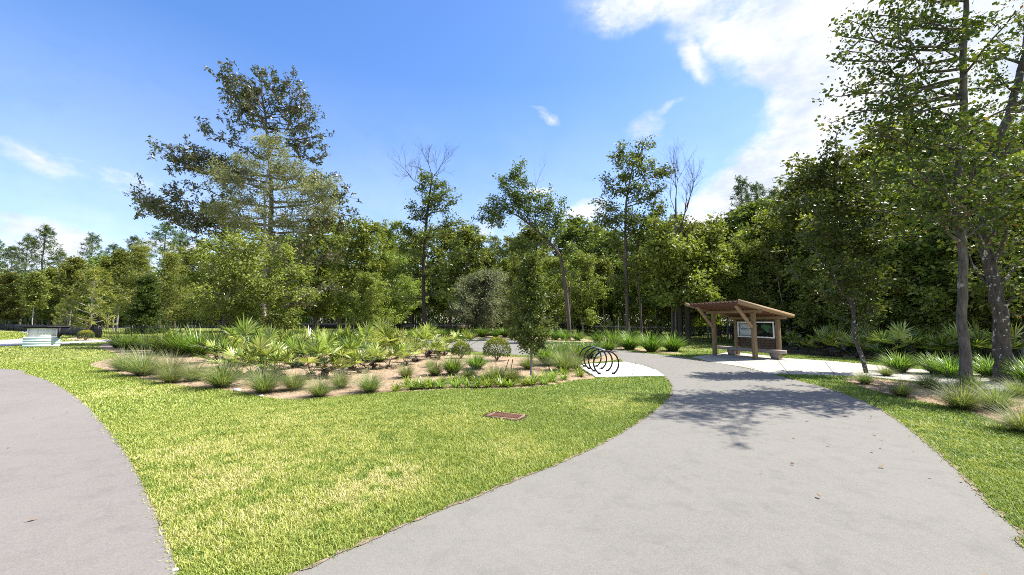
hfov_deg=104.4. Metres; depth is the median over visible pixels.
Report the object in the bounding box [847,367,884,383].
muhly grass
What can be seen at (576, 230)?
oak tree
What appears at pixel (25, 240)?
pine tree
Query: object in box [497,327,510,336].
strap leaf clump
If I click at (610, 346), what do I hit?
strap leaf clump
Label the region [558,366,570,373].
lily plant
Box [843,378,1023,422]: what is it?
mulch bed
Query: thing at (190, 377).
muhly grass
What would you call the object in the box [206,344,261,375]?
fan palm
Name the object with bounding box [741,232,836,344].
oak tree
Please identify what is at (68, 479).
path
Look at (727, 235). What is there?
oak tree
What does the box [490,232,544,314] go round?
oak tree
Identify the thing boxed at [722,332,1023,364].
forest floor
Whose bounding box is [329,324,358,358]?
fan palm
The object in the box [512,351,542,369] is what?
muhly grass
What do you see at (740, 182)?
pine tree
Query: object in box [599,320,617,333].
fan palm
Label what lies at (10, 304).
oak tree
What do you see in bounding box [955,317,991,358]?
fan palm
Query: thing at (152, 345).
strap leaf clump
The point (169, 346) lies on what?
strap leaf clump
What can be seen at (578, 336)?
strap leaf clump
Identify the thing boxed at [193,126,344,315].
cypress tree
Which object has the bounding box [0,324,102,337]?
screened fence
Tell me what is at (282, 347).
fan palm
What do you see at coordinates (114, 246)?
pine tree
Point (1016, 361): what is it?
strap leaf clump
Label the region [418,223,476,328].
oak tree
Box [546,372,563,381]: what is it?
lily plant
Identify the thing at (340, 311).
oak tree
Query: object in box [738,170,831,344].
oak tree
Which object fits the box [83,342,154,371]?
muhly grass
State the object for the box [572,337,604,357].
strap leaf clump
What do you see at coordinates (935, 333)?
fan palm
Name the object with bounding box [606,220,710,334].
maple tree
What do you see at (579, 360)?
muhly grass
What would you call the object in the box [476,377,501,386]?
lily plant
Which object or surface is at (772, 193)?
pine tree
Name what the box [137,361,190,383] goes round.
muhly grass
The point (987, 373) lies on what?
strap leaf clump
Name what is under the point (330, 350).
fan palm
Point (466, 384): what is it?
lily plant
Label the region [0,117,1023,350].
woodland
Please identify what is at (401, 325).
screened fence
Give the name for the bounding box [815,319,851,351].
fan palm
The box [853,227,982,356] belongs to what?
maple tree
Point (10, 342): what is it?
road
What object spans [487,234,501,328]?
pine tree
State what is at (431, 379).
lily plant
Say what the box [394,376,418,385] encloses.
lily plant
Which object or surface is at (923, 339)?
fan palm
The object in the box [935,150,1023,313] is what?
maple tree
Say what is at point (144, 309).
holly tree
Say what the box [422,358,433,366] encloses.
muhly grass
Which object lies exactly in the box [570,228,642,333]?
oak tree
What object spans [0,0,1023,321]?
sky
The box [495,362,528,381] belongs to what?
muhly grass
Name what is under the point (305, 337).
fan palm
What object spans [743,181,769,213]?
pine tree
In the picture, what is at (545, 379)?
lily plant
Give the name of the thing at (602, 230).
oak tree
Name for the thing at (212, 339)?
fan palm
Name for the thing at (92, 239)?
pine tree
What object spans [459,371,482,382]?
lily plant
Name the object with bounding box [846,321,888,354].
fan palm
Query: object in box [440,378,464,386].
lily plant
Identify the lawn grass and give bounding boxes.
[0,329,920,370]
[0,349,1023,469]
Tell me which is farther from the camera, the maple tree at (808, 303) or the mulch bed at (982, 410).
the maple tree at (808, 303)
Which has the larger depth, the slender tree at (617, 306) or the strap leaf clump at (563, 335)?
the slender tree at (617, 306)
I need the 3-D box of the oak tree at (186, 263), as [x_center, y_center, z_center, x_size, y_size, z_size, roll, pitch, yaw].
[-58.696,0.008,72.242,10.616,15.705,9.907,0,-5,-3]
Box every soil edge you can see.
[36,376,176,566]
[286,377,672,574]
[775,374,1023,546]
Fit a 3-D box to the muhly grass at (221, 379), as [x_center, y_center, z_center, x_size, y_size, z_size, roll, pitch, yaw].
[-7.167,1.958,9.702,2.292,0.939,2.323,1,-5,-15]
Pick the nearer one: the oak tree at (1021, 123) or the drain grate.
the drain grate
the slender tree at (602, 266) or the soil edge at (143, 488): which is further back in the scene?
the slender tree at (602, 266)
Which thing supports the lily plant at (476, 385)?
on the mulch bed at (282, 391)
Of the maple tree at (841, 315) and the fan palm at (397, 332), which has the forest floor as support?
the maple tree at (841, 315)
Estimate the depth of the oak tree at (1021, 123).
20.42 m
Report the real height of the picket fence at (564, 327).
1.280 m
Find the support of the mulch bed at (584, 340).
on the ground at (76, 356)
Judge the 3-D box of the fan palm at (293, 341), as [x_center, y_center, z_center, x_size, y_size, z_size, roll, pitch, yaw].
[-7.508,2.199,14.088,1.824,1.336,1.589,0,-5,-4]
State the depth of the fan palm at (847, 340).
17.61 m
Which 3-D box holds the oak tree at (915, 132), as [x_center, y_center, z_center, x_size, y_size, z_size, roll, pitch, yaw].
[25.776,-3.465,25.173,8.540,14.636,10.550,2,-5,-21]
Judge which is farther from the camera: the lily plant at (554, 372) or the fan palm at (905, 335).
the fan palm at (905, 335)
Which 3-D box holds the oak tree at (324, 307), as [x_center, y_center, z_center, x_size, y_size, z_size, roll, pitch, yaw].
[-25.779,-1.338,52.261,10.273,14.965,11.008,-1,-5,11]
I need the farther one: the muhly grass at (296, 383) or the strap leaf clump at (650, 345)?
the strap leaf clump at (650, 345)
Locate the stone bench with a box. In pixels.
[717,346,786,358]
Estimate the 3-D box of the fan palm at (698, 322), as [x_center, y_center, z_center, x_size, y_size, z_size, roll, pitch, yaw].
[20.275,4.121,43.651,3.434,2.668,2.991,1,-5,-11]
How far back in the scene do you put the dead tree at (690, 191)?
30.85 m
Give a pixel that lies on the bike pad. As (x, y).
(625, 369)
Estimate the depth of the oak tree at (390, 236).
65.63 m
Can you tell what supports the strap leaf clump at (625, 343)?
on the mulch bed at (584, 340)
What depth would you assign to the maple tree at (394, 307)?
49.25 m
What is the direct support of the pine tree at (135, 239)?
on the ground at (76, 356)
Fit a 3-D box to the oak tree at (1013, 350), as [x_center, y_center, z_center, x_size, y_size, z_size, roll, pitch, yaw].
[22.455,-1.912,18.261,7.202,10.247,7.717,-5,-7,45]
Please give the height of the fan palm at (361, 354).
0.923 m
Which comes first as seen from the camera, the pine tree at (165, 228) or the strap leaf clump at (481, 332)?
the strap leaf clump at (481, 332)
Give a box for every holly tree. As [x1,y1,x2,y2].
[120,272,175,333]
[503,247,558,376]
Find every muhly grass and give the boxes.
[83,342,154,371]
[100,341,174,376]
[130,346,207,375]
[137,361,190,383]
[172,359,216,380]
[177,349,262,387]
[234,357,302,395]
[267,366,319,389]
[289,374,344,396]
[321,366,355,388]
[339,367,392,393]
[392,360,423,377]
[419,356,445,375]
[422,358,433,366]
[445,363,483,379]
[471,358,510,382]
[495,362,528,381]
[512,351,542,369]
[539,343,585,369]
[561,349,586,366]
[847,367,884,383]
[868,362,900,375]
[868,374,928,396]
[904,367,960,389]
[905,373,1021,412]
[941,369,997,389]
[959,376,1023,410]
[962,396,1023,432]
[982,374,1023,396]
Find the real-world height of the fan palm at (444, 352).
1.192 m
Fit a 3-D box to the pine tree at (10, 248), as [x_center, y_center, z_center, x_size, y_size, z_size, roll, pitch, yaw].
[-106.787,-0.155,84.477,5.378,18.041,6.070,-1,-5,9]
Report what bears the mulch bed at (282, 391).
on the ground at (76, 356)
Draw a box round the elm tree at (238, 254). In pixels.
[165,223,326,335]
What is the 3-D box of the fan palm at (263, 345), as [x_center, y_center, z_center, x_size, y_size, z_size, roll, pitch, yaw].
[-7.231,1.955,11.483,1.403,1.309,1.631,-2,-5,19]
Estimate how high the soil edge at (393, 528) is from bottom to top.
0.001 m
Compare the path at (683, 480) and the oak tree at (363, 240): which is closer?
the path at (683, 480)
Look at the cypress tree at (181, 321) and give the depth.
59.74 m
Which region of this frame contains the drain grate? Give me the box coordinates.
[482,411,530,420]
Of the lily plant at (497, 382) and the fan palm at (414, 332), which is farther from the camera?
the fan palm at (414, 332)
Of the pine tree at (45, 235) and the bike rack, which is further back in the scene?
the pine tree at (45, 235)
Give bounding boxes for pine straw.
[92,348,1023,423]
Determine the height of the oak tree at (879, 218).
11.136 m
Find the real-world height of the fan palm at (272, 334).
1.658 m
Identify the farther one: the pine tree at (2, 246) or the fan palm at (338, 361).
the pine tree at (2, 246)
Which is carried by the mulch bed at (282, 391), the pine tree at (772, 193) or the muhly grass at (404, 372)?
the muhly grass at (404, 372)
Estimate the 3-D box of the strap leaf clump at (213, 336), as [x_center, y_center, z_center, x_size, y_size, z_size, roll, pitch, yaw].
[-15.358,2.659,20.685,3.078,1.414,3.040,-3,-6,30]
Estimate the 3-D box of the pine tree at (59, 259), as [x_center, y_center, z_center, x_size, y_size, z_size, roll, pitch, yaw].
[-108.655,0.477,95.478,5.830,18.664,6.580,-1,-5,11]
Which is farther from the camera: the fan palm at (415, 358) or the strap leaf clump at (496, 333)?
the strap leaf clump at (496, 333)
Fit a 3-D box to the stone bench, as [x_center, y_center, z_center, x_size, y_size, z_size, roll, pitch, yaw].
[10.799,2.950,18.143,0.400,0.380,3.536,2,-5,-17]
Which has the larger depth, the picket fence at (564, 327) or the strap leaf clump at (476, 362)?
the picket fence at (564, 327)
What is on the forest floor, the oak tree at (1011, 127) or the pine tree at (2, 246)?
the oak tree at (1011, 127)
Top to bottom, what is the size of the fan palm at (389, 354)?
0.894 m
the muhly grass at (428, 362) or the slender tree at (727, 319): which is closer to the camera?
the muhly grass at (428, 362)
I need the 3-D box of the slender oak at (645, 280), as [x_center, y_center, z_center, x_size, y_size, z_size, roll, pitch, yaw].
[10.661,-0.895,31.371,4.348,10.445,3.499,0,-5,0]
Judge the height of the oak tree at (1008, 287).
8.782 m
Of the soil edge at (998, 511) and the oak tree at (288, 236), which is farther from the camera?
the oak tree at (288, 236)
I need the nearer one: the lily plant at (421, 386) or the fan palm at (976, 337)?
the lily plant at (421, 386)
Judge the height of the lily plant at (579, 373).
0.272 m
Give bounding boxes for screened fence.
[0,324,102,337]
[279,323,576,328]
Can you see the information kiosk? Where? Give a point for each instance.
(755, 325)
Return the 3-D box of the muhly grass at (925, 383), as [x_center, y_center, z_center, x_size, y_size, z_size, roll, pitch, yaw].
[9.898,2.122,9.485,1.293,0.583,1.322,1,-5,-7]
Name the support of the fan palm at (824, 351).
on the forest floor
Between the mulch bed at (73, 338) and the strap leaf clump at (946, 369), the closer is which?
the strap leaf clump at (946, 369)
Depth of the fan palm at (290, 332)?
16.95 m
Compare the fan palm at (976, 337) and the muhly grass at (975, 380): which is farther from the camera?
the fan palm at (976, 337)
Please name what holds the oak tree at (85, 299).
on the ground at (76, 356)
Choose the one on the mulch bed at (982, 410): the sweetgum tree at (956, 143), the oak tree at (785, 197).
the sweetgum tree at (956, 143)
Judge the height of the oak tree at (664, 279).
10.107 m
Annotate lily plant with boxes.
[380,381,408,390]
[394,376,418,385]
[402,376,432,388]
[404,380,422,388]
[415,379,451,387]
[422,374,443,384]
[428,377,452,387]
[434,376,451,382]
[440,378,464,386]
[445,373,462,382]
[457,378,482,386]
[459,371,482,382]
[467,372,494,383]
[472,376,483,387]
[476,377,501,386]
[491,374,514,386]
[497,378,522,386]
[518,369,547,384]
[518,378,531,385]
[535,372,555,383]
[538,368,559,378]
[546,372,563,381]
[547,368,563,376]
[553,372,572,379]
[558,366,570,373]
[571,364,584,370]
[571,368,586,375]
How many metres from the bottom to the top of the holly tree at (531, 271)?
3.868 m
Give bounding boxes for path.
[0,369,176,574]
[295,337,1023,574]
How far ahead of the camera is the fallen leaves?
6.16 m
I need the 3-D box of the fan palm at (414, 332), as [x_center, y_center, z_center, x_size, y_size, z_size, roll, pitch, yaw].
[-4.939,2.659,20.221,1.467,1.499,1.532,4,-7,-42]
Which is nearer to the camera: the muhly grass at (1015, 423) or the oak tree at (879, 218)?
the muhly grass at (1015, 423)
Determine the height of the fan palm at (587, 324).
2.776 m
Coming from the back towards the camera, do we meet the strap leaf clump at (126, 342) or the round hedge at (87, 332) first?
the round hedge at (87, 332)
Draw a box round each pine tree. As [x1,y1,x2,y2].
[0,240,19,273]
[0,245,30,323]
[4,223,67,324]
[5,235,44,323]
[44,252,69,324]
[77,231,107,325]
[95,243,120,328]
[117,235,149,320]
[123,58,361,325]
[137,222,193,325]
[155,230,195,328]
[465,223,493,329]
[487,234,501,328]
[729,174,752,217]
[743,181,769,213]
[764,185,783,205]
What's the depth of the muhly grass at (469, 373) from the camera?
10.89 m
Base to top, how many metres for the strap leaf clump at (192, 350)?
1.576 m
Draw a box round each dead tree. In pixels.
[647,140,701,340]
[671,154,705,338]
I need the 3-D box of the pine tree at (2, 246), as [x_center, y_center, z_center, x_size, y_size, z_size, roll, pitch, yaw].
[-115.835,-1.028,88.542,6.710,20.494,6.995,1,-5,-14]
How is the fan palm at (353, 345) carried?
on the mulch bed at (282, 391)
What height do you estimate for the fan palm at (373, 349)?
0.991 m
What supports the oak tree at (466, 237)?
on the ground at (76, 356)
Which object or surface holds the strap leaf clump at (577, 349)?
on the mulch bed at (282, 391)
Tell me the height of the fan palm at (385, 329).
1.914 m
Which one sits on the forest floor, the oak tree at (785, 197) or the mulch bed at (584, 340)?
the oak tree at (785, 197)
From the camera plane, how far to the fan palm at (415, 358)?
15.77 m
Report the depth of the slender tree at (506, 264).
61.79 m
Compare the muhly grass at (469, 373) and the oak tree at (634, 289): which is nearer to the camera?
the muhly grass at (469, 373)
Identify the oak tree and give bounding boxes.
[0,265,8,308]
[0,269,29,323]
[15,265,73,324]
[53,254,123,325]
[163,243,223,329]
[195,254,246,331]
[227,257,258,316]
[248,233,312,329]
[279,223,353,332]
[312,212,385,331]
[313,215,401,330]
[351,219,421,321]
[386,228,440,328]
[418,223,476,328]
[432,220,499,329]
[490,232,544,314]
[498,255,536,330]
[509,220,559,330]
[548,214,627,331]
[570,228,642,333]
[581,223,635,331]
[619,242,655,330]
[638,210,738,342]
[639,231,745,343]
[644,212,722,334]
[703,212,756,338]
[714,196,779,299]
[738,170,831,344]
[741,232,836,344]
[751,150,859,303]
[771,150,926,348]
[778,114,928,347]
[791,142,947,351]
[871,179,1023,357]
[873,114,995,166]
[873,145,975,353]
[879,183,1023,359]
[917,134,1023,357]
[925,163,1023,359]
[965,114,1023,154]
[969,113,1023,350]
[983,153,1023,329]
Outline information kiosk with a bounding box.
[685,299,794,359]
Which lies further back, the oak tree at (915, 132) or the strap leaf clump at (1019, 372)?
the oak tree at (915, 132)
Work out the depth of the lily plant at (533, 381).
10.04 m
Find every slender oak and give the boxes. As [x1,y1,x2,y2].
[587,135,681,335]
[616,212,664,340]
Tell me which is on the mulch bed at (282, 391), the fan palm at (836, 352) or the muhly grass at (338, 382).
the muhly grass at (338, 382)
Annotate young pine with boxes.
[50,303,69,325]
[54,296,79,325]
[61,265,120,334]
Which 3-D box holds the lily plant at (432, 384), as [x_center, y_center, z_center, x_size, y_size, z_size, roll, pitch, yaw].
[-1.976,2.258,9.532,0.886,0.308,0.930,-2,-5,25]
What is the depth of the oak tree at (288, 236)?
60.70 m
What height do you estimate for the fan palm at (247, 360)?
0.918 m
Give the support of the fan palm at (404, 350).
on the mulch bed at (282, 391)
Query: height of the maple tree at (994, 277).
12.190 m
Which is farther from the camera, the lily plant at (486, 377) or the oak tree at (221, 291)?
the oak tree at (221, 291)
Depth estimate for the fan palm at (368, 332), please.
15.90 m
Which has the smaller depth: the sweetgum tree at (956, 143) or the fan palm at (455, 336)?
the sweetgum tree at (956, 143)
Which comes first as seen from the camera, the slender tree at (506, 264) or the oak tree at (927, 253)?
the oak tree at (927, 253)
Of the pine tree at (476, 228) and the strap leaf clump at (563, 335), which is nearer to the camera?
the strap leaf clump at (563, 335)
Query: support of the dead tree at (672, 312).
on the ground at (76, 356)
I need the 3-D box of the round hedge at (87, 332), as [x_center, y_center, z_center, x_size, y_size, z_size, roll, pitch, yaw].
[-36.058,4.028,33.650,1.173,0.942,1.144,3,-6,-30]
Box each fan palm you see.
[188,328,234,361]
[192,332,240,371]
[203,337,246,367]
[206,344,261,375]
[216,314,270,354]
[224,333,295,376]
[228,331,270,363]
[230,349,263,375]
[248,357,277,368]
[249,339,299,375]
[251,323,287,362]
[255,346,298,378]
[270,327,293,355]
[276,329,298,358]
[278,334,308,367]
[283,336,338,378]
[284,332,312,357]
[287,328,310,336]
[291,327,335,367]
[300,329,354,377]
[304,324,327,356]
[321,353,356,377]
[327,330,376,368]
[328,324,349,358]
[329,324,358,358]
[344,348,382,372]
[349,321,385,361]
[363,341,393,368]
[365,316,402,351]
[372,347,405,369]
[379,328,410,358]
[387,327,419,342]
[392,339,424,366]
[403,336,427,361]
[405,326,424,350]
[411,322,452,356]
[423,337,451,359]
[437,331,455,355]
[448,329,468,350]
[454,329,489,351]
[575,320,599,333]
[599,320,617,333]
[620,316,642,332]
[645,317,669,334]
[691,316,706,335]
[704,314,726,336]
[781,329,807,351]
[794,337,822,354]
[806,326,836,355]
[813,327,860,356]
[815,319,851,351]
[822,332,871,357]
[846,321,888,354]
[849,329,894,359]
[859,327,907,360]
[867,320,927,360]
[870,326,917,354]
[893,326,943,361]
[898,321,947,357]
[909,328,958,362]
[934,326,1012,363]
[937,321,983,362]
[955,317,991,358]
[971,323,1023,363]
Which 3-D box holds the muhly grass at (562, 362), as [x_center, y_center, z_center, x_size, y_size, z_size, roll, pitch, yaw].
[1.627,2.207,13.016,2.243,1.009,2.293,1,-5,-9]
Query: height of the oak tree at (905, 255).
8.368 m
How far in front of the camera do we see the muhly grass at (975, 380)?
9.11 m
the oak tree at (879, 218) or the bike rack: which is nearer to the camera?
the bike rack
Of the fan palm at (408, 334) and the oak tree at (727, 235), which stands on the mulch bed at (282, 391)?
the fan palm at (408, 334)
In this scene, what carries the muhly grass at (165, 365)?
on the mulch bed at (282, 391)
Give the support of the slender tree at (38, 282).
on the ground at (76, 356)
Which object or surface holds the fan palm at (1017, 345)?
on the ground at (76, 356)
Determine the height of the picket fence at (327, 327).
1.280 m
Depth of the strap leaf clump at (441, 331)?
42.10 m
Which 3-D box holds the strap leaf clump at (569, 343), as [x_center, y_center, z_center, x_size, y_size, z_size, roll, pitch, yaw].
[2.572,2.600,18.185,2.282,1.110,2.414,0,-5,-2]
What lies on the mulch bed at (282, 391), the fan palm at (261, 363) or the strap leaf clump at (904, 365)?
the fan palm at (261, 363)
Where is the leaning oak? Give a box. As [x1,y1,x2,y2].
[471,157,582,339]
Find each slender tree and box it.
[15,270,53,324]
[52,255,91,325]
[89,248,137,331]
[98,268,127,330]
[472,250,496,284]
[492,257,514,276]
[586,257,616,332]
[614,254,629,330]
[652,272,676,335]
[703,248,729,338]
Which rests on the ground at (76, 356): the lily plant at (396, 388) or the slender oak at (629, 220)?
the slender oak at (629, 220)
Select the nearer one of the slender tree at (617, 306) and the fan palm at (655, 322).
the fan palm at (655, 322)
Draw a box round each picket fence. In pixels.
[97,324,510,338]
[539,324,775,346]
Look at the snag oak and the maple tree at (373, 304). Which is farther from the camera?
the maple tree at (373, 304)
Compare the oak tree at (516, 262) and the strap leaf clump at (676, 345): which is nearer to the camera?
the strap leaf clump at (676, 345)
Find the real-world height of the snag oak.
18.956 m
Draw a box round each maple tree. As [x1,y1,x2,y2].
[340,272,394,328]
[364,252,428,329]
[536,255,588,331]
[554,249,611,334]
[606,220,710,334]
[709,237,784,324]
[725,209,796,339]
[777,216,897,349]
[810,231,916,353]
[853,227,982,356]
[893,222,1023,354]
[914,0,1023,383]
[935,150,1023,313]
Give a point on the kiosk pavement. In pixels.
(764, 363)
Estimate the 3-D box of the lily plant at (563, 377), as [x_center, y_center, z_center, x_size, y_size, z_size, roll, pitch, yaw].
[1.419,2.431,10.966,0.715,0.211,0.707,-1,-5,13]
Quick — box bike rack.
[579,346,618,373]
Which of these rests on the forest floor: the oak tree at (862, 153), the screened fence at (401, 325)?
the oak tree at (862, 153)
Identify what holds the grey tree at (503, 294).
on the ground at (76, 356)
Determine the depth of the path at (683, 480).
3.43 m
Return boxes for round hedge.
[76,330,94,339]
[451,341,470,357]
[482,336,511,360]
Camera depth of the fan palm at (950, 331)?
15.04 m
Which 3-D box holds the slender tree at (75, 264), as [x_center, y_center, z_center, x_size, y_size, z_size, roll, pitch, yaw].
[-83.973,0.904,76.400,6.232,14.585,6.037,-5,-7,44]
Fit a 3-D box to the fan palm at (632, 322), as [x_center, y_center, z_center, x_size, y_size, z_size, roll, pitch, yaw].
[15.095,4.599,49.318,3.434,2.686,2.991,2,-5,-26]
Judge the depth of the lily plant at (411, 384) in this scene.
9.36 m
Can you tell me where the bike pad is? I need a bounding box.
[579,362,664,377]
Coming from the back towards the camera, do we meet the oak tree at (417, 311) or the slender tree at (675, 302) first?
the oak tree at (417, 311)
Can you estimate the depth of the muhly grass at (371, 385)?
8.94 m
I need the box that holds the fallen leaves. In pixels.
[7,357,1001,574]
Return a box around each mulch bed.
[64,336,161,339]
[91,344,618,399]
[437,334,679,353]
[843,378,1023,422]
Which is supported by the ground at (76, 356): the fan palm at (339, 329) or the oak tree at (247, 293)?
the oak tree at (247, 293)
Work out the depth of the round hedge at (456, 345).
17.21 m
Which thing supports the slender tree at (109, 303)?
on the ground at (76, 356)
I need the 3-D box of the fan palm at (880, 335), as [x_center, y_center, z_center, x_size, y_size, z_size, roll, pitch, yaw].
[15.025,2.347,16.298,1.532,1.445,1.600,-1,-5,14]
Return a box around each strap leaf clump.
[101,332,132,347]
[109,330,146,349]
[123,327,185,353]
[124,330,159,349]
[150,322,200,354]
[165,326,231,355]
[197,326,229,351]
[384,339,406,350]
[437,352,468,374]
[440,327,449,336]
[449,326,460,335]
[460,350,494,368]
[472,326,488,336]
[489,327,502,336]
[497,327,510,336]
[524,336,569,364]
[546,327,563,339]
[546,338,576,360]
[553,329,571,339]
[557,335,580,347]
[564,339,590,359]
[570,329,584,340]
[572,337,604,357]
[585,326,618,344]
[594,335,619,350]
[600,330,627,346]
[606,326,647,349]
[610,326,633,337]
[631,330,672,351]
[651,330,690,350]
[866,348,923,372]
[910,351,956,374]
[919,354,983,377]
[953,353,1023,376]
[982,354,1023,382]
[983,354,1023,369]
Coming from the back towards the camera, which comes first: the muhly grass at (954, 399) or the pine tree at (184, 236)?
the pine tree at (184, 236)
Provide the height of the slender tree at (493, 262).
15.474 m
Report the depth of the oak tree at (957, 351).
20.24 m
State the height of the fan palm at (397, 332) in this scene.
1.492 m
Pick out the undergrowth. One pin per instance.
(204, 325)
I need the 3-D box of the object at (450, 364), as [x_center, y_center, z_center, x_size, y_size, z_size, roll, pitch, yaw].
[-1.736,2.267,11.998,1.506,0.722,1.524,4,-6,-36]
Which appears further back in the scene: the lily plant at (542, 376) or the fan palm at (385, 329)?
the fan palm at (385, 329)
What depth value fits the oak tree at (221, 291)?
59.19 m
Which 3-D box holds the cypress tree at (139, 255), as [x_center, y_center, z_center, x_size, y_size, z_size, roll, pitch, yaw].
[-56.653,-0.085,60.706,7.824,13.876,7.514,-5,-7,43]
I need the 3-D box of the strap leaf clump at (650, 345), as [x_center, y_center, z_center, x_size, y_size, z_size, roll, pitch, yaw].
[7.436,2.752,20.954,2.726,1.276,2.693,-3,-6,28]
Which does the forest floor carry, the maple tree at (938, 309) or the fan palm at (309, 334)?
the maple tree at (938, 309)
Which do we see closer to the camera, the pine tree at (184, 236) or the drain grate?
the drain grate
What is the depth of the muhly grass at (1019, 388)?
8.45 m
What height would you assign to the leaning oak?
16.933 m
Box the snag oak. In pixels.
[385,142,467,329]
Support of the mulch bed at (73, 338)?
on the ground at (76, 356)
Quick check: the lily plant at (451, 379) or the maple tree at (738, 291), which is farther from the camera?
the maple tree at (738, 291)
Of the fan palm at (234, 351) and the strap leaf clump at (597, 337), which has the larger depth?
the strap leaf clump at (597, 337)
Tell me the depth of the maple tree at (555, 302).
47.08 m
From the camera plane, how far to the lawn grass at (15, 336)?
23.36 m
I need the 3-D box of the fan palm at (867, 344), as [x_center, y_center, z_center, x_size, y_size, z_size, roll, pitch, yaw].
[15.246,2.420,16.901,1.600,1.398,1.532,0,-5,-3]
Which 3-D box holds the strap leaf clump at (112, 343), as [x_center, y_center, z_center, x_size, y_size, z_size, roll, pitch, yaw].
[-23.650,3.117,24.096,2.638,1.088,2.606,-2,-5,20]
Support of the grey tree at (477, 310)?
on the mulch bed at (584, 340)
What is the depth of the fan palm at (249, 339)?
14.89 m
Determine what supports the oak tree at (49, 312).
on the ground at (76, 356)
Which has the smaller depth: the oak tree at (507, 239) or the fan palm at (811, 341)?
the fan palm at (811, 341)
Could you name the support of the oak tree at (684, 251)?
on the ground at (76, 356)
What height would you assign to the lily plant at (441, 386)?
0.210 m
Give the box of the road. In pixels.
[0,329,110,345]
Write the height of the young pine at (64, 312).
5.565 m
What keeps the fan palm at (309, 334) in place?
on the mulch bed at (282, 391)
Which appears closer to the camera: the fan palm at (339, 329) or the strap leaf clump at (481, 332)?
the fan palm at (339, 329)
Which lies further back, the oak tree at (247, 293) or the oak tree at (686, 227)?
the oak tree at (247, 293)
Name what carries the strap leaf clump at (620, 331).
on the ground at (76, 356)
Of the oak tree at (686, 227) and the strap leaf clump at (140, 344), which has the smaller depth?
the strap leaf clump at (140, 344)
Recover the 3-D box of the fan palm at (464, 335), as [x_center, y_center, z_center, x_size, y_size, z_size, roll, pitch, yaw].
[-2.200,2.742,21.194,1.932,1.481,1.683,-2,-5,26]
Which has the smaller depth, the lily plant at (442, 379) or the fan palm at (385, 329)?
the lily plant at (442, 379)
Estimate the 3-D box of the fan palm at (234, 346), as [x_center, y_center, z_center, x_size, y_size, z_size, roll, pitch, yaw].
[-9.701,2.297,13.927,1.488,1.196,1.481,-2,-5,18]
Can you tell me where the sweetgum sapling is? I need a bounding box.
[778,117,928,372]
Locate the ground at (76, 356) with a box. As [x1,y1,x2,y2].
[0,322,1023,574]
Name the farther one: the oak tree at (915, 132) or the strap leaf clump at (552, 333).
the strap leaf clump at (552, 333)
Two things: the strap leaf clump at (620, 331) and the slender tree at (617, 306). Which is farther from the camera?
the slender tree at (617, 306)
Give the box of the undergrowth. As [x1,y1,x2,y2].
[3,317,990,350]
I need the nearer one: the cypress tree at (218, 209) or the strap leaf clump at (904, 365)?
the strap leaf clump at (904, 365)
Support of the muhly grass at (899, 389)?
on the mulch bed at (982, 410)
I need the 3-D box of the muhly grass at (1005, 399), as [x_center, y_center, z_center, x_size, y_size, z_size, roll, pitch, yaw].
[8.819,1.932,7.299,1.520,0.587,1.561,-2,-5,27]
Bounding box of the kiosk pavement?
[692,352,1022,390]
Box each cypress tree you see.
[106,242,170,330]
[154,250,195,332]
[157,277,201,331]
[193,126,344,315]
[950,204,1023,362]
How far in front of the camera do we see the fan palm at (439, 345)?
16.85 m
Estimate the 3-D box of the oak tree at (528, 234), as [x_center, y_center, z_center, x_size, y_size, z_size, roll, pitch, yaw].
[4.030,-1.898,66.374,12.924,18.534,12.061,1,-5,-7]
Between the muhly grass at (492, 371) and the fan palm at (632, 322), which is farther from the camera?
the fan palm at (632, 322)
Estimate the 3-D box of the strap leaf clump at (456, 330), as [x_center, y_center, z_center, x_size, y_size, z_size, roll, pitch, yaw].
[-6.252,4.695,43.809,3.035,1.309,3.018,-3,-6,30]
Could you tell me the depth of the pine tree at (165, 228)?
84.36 m
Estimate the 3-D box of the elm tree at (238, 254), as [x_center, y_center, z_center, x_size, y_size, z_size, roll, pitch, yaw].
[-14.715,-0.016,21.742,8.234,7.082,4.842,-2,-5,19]
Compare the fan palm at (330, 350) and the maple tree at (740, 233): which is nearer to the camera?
the fan palm at (330, 350)
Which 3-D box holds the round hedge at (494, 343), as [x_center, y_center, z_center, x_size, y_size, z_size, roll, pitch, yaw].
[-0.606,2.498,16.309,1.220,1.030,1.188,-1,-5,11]
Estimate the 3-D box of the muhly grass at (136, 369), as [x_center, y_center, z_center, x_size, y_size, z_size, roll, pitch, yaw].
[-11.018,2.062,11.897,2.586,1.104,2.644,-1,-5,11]
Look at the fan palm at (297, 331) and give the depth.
21.45 m
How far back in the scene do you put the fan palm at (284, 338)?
16.77 m
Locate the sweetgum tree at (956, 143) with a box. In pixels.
[812,0,1023,390]
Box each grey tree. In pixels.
[442,265,518,330]
[469,271,548,330]
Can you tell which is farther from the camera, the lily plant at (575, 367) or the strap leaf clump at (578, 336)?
the strap leaf clump at (578, 336)
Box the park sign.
[21,326,72,346]
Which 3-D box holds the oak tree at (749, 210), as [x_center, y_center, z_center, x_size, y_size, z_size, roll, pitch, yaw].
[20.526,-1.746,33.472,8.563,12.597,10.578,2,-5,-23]

